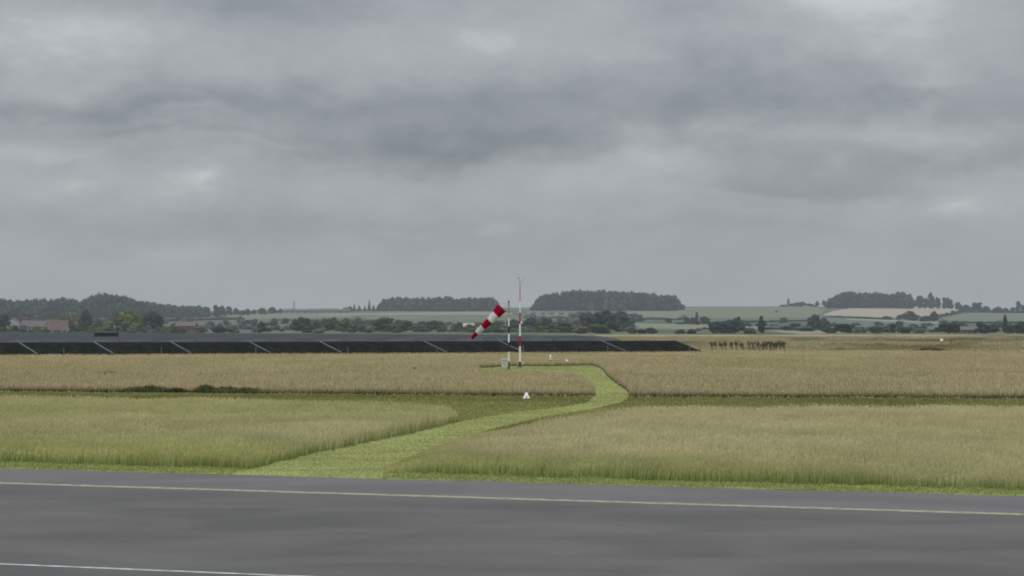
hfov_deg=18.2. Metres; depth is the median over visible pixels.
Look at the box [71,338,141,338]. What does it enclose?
solar table
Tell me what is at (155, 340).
solar table
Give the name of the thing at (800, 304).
tree
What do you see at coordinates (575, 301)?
woodland tree
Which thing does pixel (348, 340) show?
solar table
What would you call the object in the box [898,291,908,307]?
woodland tree
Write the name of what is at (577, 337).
solar table
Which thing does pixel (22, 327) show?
valley tree
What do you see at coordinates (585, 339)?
solar table
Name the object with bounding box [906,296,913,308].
woodland tree
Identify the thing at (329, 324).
tree
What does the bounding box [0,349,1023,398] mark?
hay grass
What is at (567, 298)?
woodland tree
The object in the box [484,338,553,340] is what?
solar table
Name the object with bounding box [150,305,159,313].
woodland tree
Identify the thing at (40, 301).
woodland tree
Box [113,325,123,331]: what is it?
valley tree
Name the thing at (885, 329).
valley tree
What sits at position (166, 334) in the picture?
solar table
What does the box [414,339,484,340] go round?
solar table
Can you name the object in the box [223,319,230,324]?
valley tree
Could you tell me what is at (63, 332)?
solar table
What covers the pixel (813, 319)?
tree
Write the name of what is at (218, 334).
solar table
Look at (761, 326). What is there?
tree
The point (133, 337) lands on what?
solar table
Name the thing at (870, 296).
woodland tree
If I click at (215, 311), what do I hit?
tree
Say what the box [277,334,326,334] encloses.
solar table
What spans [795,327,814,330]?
bush
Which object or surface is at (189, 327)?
house
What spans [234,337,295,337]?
solar table
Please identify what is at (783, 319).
tree
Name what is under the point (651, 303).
woodland tree
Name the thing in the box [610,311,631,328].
tree
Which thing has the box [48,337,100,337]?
solar table
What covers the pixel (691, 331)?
bush
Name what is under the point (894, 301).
woodland tree
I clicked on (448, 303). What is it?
woodland tree
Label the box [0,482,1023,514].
runway edge line
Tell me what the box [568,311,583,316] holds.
valley tree
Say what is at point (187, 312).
woodland tree
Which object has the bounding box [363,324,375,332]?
bush
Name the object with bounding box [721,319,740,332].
tree
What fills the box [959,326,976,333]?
barn
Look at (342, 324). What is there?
tree
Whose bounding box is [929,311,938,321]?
tree
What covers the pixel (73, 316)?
tree
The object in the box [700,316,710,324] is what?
tree
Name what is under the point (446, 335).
solar table
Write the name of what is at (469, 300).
woodland tree
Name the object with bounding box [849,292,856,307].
woodland tree
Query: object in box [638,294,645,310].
woodland tree
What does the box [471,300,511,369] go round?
windsock
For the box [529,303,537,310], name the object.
woodland tree
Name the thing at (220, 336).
solar table
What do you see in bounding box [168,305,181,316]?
woodland tree
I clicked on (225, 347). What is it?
solar table
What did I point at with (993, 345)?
pasture grass
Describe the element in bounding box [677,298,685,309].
woodland tree
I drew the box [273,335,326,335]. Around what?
solar table
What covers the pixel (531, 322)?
tree
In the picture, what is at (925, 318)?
tree
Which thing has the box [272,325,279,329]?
valley tree
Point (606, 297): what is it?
woodland tree
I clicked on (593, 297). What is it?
woodland tree
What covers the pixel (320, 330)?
bush
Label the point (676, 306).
woodland tree
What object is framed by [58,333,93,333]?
solar table
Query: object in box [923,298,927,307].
tree
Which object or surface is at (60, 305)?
woodland tree
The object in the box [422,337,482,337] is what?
solar table
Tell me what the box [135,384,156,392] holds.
weed clump
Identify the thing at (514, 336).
solar table
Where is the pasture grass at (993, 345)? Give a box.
[602,336,1023,351]
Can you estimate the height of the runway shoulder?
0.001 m
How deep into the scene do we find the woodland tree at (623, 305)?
3629.76 m
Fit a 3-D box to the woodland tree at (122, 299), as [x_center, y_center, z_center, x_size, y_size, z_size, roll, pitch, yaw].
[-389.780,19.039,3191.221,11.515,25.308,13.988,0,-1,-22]
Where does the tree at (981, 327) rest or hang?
on the ground at (663, 328)
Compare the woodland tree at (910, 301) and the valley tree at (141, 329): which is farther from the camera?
the woodland tree at (910, 301)
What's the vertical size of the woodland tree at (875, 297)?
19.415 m
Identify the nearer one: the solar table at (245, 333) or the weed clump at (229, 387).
the weed clump at (229, 387)
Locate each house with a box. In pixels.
[7,317,20,328]
[21,319,47,330]
[47,318,69,331]
[176,320,196,332]
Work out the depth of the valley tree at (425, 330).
1742.67 m
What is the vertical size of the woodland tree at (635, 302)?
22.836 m
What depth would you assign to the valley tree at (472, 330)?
1705.21 m
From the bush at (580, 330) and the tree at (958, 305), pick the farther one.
the tree at (958, 305)
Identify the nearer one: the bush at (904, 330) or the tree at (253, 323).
the bush at (904, 330)
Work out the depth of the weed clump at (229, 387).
232.50 m
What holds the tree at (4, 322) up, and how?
on the ground at (663, 328)
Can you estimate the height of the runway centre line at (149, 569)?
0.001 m
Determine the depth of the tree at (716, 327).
1604.27 m
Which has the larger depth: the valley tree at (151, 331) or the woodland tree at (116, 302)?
the woodland tree at (116, 302)
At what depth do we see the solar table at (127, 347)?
492.41 m
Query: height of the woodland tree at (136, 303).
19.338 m
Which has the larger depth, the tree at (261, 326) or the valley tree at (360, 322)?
the valley tree at (360, 322)
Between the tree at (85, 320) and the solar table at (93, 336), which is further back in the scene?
the tree at (85, 320)
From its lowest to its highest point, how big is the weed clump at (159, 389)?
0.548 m
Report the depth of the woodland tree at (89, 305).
3187.83 m
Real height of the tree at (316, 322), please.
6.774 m
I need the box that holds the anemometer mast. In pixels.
[517,278,523,367]
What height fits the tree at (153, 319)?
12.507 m
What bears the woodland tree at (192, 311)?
on the ground at (663, 328)
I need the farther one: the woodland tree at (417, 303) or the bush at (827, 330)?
the woodland tree at (417, 303)
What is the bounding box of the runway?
[0,484,1023,575]
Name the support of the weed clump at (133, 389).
on the ground at (663, 328)
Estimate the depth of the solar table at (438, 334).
755.82 m
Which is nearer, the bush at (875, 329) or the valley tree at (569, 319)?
the bush at (875, 329)
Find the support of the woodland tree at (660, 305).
on the ground at (663, 328)
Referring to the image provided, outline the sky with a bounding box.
[0,0,1023,310]
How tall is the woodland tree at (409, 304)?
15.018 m
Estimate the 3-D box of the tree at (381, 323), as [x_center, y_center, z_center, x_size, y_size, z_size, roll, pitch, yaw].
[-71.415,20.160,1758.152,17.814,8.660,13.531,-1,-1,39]
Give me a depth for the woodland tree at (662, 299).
3635.78 m
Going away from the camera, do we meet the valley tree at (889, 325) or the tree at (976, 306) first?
the valley tree at (889, 325)
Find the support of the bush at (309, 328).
on the ground at (663, 328)
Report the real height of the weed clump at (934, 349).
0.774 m
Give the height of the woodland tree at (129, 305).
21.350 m
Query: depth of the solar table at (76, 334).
768.83 m
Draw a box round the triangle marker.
[522,392,530,398]
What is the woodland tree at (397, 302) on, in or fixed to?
on the ground at (663, 328)
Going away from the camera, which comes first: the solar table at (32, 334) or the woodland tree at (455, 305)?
the solar table at (32, 334)
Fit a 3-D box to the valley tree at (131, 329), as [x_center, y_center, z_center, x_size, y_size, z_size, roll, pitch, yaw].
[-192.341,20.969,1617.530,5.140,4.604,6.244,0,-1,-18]
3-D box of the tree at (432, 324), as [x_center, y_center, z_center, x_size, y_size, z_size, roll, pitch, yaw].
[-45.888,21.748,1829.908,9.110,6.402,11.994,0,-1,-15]
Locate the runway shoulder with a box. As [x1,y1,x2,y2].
[0,468,1023,512]
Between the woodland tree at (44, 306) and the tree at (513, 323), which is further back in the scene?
the woodland tree at (44, 306)
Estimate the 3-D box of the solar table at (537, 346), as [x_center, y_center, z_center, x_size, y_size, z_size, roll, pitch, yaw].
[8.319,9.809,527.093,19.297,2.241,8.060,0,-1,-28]
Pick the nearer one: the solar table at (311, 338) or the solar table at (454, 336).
the solar table at (311, 338)
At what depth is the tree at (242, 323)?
2112.03 m
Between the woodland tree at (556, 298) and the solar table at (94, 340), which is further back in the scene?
the woodland tree at (556, 298)
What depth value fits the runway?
74.81 m
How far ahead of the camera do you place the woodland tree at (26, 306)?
3196.90 m
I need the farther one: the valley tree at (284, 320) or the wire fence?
the valley tree at (284, 320)
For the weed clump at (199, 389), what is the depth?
232.49 m
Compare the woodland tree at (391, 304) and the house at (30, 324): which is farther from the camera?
the woodland tree at (391, 304)
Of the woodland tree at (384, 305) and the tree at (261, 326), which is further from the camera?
the woodland tree at (384, 305)
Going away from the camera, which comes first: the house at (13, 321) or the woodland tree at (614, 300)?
the house at (13, 321)
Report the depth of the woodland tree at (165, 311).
3313.20 m
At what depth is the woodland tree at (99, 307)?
3166.62 m
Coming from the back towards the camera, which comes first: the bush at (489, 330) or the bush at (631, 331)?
the bush at (489, 330)
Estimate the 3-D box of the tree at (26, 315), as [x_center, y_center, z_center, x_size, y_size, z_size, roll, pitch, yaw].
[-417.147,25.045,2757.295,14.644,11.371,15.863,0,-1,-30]
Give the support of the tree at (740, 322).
on the ground at (663, 328)
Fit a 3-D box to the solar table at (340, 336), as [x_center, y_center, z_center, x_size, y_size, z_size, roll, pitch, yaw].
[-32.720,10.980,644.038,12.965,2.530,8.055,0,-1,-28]
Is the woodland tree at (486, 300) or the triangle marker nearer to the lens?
the triangle marker
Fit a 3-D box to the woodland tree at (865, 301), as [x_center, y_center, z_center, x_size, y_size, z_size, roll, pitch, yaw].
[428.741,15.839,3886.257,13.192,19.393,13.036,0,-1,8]
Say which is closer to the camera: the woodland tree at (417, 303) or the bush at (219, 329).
the bush at (219, 329)
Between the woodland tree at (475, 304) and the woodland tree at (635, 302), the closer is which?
the woodland tree at (635, 302)
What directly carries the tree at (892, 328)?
on the ground at (663, 328)
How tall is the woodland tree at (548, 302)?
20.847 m
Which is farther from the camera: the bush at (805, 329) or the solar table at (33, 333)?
the bush at (805, 329)
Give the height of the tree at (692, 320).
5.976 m
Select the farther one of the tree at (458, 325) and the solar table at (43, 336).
the tree at (458, 325)
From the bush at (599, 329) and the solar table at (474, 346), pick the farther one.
the bush at (599, 329)
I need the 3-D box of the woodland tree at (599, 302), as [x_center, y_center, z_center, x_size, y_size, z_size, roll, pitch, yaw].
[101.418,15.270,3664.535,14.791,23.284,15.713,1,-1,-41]
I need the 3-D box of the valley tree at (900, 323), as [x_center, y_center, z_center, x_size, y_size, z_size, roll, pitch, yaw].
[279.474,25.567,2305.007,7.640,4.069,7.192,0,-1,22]
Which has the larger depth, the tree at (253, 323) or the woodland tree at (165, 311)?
the woodland tree at (165, 311)
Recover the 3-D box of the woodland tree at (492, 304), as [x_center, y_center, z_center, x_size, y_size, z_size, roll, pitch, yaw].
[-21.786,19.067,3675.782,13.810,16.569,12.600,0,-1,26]
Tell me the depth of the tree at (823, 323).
1806.86 m
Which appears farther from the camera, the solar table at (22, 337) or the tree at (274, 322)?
the tree at (274, 322)
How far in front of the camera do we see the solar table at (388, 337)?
594.26 m
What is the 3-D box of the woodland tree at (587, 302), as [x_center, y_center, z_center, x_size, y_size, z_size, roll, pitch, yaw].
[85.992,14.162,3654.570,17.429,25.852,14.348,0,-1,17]
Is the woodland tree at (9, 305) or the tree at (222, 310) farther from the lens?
the tree at (222, 310)
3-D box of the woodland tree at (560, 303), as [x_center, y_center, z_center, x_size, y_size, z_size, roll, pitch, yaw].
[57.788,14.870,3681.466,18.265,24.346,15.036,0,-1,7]
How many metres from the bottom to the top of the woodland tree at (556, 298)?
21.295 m
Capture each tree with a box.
[0,300,5,314]
[0,313,11,326]
[2,300,13,313]
[8,307,18,319]
[13,301,21,316]
[18,324,26,330]
[20,311,33,319]
[22,300,34,312]
[31,298,37,308]
[33,307,46,318]
[34,298,45,309]
[41,301,52,318]
[47,301,58,318]
[57,298,63,316]
[58,312,71,324]
[63,298,71,313]
[67,312,78,325]
[69,325,76,330]
[71,302,84,318]
[77,309,92,330]
[84,297,94,318]
[92,294,97,317]
[94,295,105,318]
[101,294,114,317]
[110,307,118,320]
[111,310,143,328]
[112,294,122,312]
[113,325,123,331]
[120,295,125,311]
[120,298,135,314]
[127,325,136,332]
[133,301,139,314]
[136,312,144,325]
[137,301,148,314]
[139,327,146,331]
[140,310,164,328]
[146,303,151,312]
[147,329,156,332]
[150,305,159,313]
[162,305,173,317]
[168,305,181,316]
[168,324,175,330]
[179,308,186,316]
[185,306,191,316]
[189,306,198,316]
[194,307,210,316]
[212,305,218,316]
[217,305,226,316]
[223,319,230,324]
[226,306,232,314]
[236,315,244,322]
[237,310,245,314]
[237,320,246,327]
[244,308,251,314]
[249,320,257,327]
[256,321,266,332]
[258,308,267,313]
[267,307,276,313]
[271,318,277,326]
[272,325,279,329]
[281,318,288,323]
[289,319,297,330]
[291,317,311,331]
[312,319,319,328]
[320,318,325,327]
[324,317,338,330]
[333,319,349,331]
[354,319,365,325]
[358,327,364,331]
[371,317,394,331]
[380,299,388,310]
[387,298,393,310]
[393,297,402,310]
[396,320,412,331]
[401,296,407,310]
[404,299,416,310]
[414,298,420,310]
[417,297,430,310]
[419,328,431,331]
[425,320,439,330]
[426,297,431,310]
[431,297,443,310]
[441,296,445,310]
[443,296,452,310]
[452,299,460,310]
[453,322,463,329]
[458,298,467,310]
[465,297,472,310]
[467,328,476,331]
[470,297,480,310]
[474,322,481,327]
[479,298,484,310]
[483,297,490,310]
[487,297,496,310]
[490,321,500,328]
[493,328,507,332]
[507,319,522,329]
[521,317,536,327]
[525,313,535,318]
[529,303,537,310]
[533,317,555,329]
[536,297,544,310]
[543,293,554,310]
[552,294,557,310]
[554,321,573,331]
[555,291,565,310]
[562,292,573,310]
[564,316,573,321]
[568,290,581,310]
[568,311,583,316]
[575,311,596,329]
[580,290,584,310]
[581,291,594,310]
[591,291,596,310]
[592,310,620,329]
[594,291,603,310]
[602,291,610,309]
[610,292,618,310]
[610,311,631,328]
[613,325,623,331]
[617,292,628,310]
[627,292,632,310]
[628,313,645,320]
[631,293,641,310]
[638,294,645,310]
[646,294,656,310]
[655,294,663,310]
[656,295,665,310]
[664,296,675,310]
[672,297,679,310]
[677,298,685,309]
[686,317,699,324]
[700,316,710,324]
[707,321,724,332]
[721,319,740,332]
[733,316,745,332]
[757,316,765,332]
[779,317,788,322]
[790,323,800,326]
[797,301,807,306]
[806,314,819,327]
[816,317,831,328]
[824,300,835,307]
[831,295,843,307]
[833,324,853,333]
[841,292,851,307]
[846,323,855,328]
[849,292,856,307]
[855,292,861,307]
[861,293,869,307]
[868,294,873,307]
[873,293,878,307]
[873,322,883,325]
[875,293,886,307]
[879,326,892,332]
[885,294,891,307]
[887,323,899,327]
[889,323,895,332]
[891,294,897,307]
[896,321,904,325]
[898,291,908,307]
[900,311,919,320]
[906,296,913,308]
[915,295,923,307]
[919,316,932,321]
[921,322,933,325]
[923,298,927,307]
[926,291,935,308]
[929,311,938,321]
[935,297,941,308]
[936,322,952,332]
[942,297,950,308]
[946,322,959,333]
[954,302,961,309]
[972,302,982,310]
[973,321,987,333]
[982,324,1001,333]
[992,306,1002,310]
[1002,315,1007,330]
[1003,323,1015,333]
[1014,322,1023,333]
[1015,301,1021,310]
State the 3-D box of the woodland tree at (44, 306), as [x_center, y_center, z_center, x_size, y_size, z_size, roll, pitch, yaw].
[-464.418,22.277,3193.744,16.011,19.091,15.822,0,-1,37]
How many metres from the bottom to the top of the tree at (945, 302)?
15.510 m
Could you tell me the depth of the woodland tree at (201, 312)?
3312.08 m
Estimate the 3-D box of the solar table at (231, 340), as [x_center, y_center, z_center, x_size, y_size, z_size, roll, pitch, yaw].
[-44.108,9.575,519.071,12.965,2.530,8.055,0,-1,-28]
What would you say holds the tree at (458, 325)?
on the ground at (663, 328)
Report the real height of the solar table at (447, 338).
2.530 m
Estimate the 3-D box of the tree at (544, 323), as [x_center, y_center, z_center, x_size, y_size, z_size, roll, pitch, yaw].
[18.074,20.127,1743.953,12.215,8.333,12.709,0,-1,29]
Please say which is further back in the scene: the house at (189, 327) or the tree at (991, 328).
the house at (189, 327)
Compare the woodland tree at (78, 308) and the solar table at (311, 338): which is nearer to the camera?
the solar table at (311, 338)
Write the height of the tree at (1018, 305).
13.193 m
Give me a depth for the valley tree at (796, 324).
2188.19 m
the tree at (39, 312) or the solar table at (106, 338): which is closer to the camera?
the solar table at (106, 338)
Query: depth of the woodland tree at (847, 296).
3879.64 m
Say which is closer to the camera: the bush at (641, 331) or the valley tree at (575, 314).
the bush at (641, 331)
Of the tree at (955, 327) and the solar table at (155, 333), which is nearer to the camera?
the solar table at (155, 333)
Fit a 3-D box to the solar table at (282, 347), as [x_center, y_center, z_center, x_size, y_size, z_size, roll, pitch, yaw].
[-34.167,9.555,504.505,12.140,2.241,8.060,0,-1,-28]
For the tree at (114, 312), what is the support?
on the ground at (663, 328)
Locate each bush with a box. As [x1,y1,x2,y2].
[93,320,102,327]
[99,320,113,330]
[196,325,205,332]
[213,326,225,332]
[225,327,239,332]
[301,324,316,332]
[312,327,326,332]
[347,323,357,332]
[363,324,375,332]
[387,322,401,332]
[412,324,428,331]
[436,324,446,331]
[481,327,494,332]
[571,326,588,333]
[588,323,611,333]
[626,328,636,333]
[637,329,646,333]
[646,327,657,333]
[675,329,685,333]
[687,329,696,333]
[743,328,756,333]
[778,326,797,329]
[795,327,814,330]
[819,327,836,332]
[853,327,866,332]
[867,325,882,332]
[896,327,911,332]
[913,328,925,332]
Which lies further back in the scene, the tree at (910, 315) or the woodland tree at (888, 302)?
the woodland tree at (888, 302)
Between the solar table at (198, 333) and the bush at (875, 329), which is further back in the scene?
the bush at (875, 329)
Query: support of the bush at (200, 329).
on the ground at (663, 328)
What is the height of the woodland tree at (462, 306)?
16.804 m
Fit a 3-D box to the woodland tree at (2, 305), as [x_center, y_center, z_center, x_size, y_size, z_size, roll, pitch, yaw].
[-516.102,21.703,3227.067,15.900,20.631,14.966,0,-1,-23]
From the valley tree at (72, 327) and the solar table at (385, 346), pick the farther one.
the valley tree at (72, 327)
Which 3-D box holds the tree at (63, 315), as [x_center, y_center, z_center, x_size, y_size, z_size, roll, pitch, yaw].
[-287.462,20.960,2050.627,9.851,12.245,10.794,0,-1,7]
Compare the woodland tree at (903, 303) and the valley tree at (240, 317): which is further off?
the woodland tree at (903, 303)
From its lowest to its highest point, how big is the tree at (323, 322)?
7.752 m
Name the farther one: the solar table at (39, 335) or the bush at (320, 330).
the bush at (320, 330)
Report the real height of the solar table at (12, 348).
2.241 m
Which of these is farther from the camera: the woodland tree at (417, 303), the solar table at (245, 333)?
the woodland tree at (417, 303)
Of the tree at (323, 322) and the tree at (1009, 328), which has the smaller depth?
the tree at (1009, 328)
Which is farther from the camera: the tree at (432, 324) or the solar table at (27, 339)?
the tree at (432, 324)
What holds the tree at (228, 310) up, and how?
on the ground at (663, 328)
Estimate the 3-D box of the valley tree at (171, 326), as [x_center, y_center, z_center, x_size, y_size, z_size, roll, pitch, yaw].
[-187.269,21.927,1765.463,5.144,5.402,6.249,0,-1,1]
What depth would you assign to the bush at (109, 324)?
1699.48 m
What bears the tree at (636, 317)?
on the ground at (663, 328)
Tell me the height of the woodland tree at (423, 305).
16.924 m
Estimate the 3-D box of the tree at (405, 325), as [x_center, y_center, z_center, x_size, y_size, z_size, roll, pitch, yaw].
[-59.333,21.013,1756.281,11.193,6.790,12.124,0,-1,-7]
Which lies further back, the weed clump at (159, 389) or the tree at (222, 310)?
the tree at (222, 310)
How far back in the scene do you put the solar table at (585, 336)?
634.06 m
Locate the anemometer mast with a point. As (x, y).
(520, 322)
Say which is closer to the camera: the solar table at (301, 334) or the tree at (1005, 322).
the solar table at (301, 334)
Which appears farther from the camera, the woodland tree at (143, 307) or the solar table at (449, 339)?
the woodland tree at (143, 307)
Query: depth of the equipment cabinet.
349.33 m
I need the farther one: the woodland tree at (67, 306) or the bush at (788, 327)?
the woodland tree at (67, 306)
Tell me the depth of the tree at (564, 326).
1668.22 m
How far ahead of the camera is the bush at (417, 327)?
1752.76 m
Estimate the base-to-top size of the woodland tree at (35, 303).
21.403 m
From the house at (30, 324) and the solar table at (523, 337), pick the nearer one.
the solar table at (523, 337)
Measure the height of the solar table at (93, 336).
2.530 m
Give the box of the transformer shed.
[93,332,118,336]
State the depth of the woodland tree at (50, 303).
3189.18 m
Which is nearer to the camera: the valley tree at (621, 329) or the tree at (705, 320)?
the valley tree at (621, 329)
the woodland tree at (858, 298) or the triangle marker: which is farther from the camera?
the woodland tree at (858, 298)
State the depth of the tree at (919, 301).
3996.70 m
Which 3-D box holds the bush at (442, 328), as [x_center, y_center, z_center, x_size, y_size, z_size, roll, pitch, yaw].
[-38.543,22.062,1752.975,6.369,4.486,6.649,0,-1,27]
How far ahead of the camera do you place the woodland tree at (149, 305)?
3175.86 m
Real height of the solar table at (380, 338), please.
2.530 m
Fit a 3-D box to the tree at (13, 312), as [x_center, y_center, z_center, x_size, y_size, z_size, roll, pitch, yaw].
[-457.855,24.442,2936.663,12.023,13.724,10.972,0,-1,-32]
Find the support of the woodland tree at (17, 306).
on the ground at (663, 328)
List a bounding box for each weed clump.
[118,386,142,391]
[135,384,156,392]
[146,386,171,392]
[163,387,190,392]
[188,383,219,392]
[212,385,238,392]
[230,387,263,392]
[912,347,948,350]
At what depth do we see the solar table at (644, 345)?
534.92 m
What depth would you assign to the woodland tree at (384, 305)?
3779.83 m
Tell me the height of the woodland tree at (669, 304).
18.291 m
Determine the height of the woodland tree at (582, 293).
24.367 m
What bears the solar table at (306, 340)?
on the ground at (663, 328)
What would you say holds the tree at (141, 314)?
on the ground at (663, 328)
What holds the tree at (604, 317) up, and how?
on the ground at (663, 328)
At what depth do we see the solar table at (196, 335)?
689.28 m
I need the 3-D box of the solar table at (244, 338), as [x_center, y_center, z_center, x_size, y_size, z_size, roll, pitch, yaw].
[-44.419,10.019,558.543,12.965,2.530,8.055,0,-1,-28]
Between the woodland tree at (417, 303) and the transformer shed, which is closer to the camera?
the transformer shed
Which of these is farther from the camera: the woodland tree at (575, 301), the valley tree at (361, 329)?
the woodland tree at (575, 301)
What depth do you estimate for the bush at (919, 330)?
1628.93 m
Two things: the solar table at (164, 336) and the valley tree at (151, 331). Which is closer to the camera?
the solar table at (164, 336)
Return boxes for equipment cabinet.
[501,359,507,368]
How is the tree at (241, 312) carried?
on the ground at (663, 328)
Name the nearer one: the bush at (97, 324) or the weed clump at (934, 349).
the weed clump at (934, 349)
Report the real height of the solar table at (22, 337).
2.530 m
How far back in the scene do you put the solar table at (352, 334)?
764.56 m
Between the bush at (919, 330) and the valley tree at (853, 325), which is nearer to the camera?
the bush at (919, 330)
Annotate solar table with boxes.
[0,337,45,337]
[0,339,52,341]
[0,340,38,342]
[0,342,36,354]
[7,334,57,334]
[10,333,56,333]
[11,335,67,335]
[13,336,74,336]
[15,338,70,338]
[19,342,112,355]
[39,339,117,341]
[43,332,84,332]
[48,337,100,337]
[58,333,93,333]
[60,334,93,334]
[69,335,124,335]
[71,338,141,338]
[76,336,136,336]
[95,342,190,354]
[101,337,165,337]
[117,339,194,353]
[126,335,177,335]
[136,333,174,333]
[138,336,191,336]
[141,334,191,334]
[143,338,212,338]
[168,337,232,337]
[172,342,269,353]
[176,333,221,333]
[178,335,214,335]
[192,336,249,336]
[193,334,243,334]
[194,339,270,341]
[215,338,275,338]
[217,335,271,335]
[223,333,268,333]
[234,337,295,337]
[251,336,310,336]
[251,341,340,353]
[269,339,342,341]
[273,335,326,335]
[276,338,344,340]
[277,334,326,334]
[296,337,355,337]
[312,336,369,336]
[320,341,445,353]
[328,334,376,334]
[342,339,414,341]
[346,338,415,340]
[357,337,419,337]
[366,335,419,335]
[378,334,413,334]
[381,336,425,336]
[414,334,462,334]
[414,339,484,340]
[415,338,481,338]
[421,335,471,335]
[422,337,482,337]
[425,341,521,352]
[427,336,484,336]
[478,335,524,335]
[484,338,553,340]
[486,336,542,336]
[500,337,545,337]
[501,341,625,352]
[542,335,594,335]
[547,337,607,337]
[552,338,620,340]
[569,336,601,336]
[604,341,700,351]
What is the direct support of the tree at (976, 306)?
on the ground at (663, 328)
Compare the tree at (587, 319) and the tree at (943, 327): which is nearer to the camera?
the tree at (943, 327)
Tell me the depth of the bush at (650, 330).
1594.07 m
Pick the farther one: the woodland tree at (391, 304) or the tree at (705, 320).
the woodland tree at (391, 304)
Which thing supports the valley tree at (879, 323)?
on the ground at (663, 328)
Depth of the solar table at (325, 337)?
588.32 m
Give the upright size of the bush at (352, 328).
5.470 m
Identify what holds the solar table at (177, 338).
on the ground at (663, 328)
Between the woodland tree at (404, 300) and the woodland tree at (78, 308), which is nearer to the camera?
the woodland tree at (78, 308)
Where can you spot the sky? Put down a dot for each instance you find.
(239, 154)
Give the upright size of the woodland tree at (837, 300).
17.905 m
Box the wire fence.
[1,345,699,355]
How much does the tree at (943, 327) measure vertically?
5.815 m
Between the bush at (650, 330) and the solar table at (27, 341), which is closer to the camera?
the solar table at (27, 341)
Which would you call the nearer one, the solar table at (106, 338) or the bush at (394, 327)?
the solar table at (106, 338)
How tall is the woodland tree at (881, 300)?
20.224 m
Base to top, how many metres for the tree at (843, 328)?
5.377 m
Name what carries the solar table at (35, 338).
on the ground at (663, 328)
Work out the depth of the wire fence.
499.53 m
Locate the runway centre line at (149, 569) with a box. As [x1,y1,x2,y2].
[0,563,297,575]
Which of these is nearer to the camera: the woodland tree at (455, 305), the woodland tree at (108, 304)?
the woodland tree at (108, 304)
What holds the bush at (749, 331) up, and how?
on the ground at (663, 328)
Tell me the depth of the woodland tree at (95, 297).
3198.05 m
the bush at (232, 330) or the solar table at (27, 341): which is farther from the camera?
the bush at (232, 330)
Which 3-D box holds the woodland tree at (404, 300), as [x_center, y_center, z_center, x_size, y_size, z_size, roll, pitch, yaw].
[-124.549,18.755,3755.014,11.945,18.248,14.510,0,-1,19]
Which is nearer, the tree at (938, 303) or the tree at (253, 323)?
the tree at (253, 323)
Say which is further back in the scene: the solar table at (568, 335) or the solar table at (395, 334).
the solar table at (395, 334)
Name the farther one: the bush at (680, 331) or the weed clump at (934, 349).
the bush at (680, 331)
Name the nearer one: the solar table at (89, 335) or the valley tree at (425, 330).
the solar table at (89, 335)
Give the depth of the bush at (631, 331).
1593.98 m
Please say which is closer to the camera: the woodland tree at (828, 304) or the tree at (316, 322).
the tree at (316, 322)
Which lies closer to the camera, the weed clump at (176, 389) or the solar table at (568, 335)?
the weed clump at (176, 389)
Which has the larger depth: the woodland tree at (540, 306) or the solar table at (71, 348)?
the woodland tree at (540, 306)
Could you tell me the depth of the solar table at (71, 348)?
486.64 m
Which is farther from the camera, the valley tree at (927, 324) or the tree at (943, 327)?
the valley tree at (927, 324)
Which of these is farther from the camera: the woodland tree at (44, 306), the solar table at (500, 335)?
the woodland tree at (44, 306)
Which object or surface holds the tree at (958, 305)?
on the ground at (663, 328)
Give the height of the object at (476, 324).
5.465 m
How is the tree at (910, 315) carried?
on the ground at (663, 328)
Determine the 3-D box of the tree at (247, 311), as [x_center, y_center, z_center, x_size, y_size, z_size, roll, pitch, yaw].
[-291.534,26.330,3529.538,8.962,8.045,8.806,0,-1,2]
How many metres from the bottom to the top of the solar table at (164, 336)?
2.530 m
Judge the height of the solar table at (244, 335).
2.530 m
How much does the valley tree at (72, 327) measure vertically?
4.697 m
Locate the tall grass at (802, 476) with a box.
[0,393,1023,490]
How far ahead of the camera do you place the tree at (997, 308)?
3778.62 m
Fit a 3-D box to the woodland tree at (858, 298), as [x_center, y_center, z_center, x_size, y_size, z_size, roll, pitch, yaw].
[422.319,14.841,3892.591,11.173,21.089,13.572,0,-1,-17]
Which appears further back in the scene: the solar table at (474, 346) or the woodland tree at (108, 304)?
the woodland tree at (108, 304)
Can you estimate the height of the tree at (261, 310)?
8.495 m
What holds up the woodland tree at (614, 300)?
on the ground at (663, 328)
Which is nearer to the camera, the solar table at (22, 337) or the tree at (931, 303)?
the solar table at (22, 337)
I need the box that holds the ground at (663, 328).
[0,306,1023,495]
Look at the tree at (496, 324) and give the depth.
1745.78 m
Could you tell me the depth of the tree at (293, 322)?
1849.90 m
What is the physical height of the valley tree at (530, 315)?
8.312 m
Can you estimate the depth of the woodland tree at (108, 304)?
3165.08 m
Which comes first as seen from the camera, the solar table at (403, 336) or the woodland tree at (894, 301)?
the solar table at (403, 336)
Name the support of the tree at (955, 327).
on the ground at (663, 328)

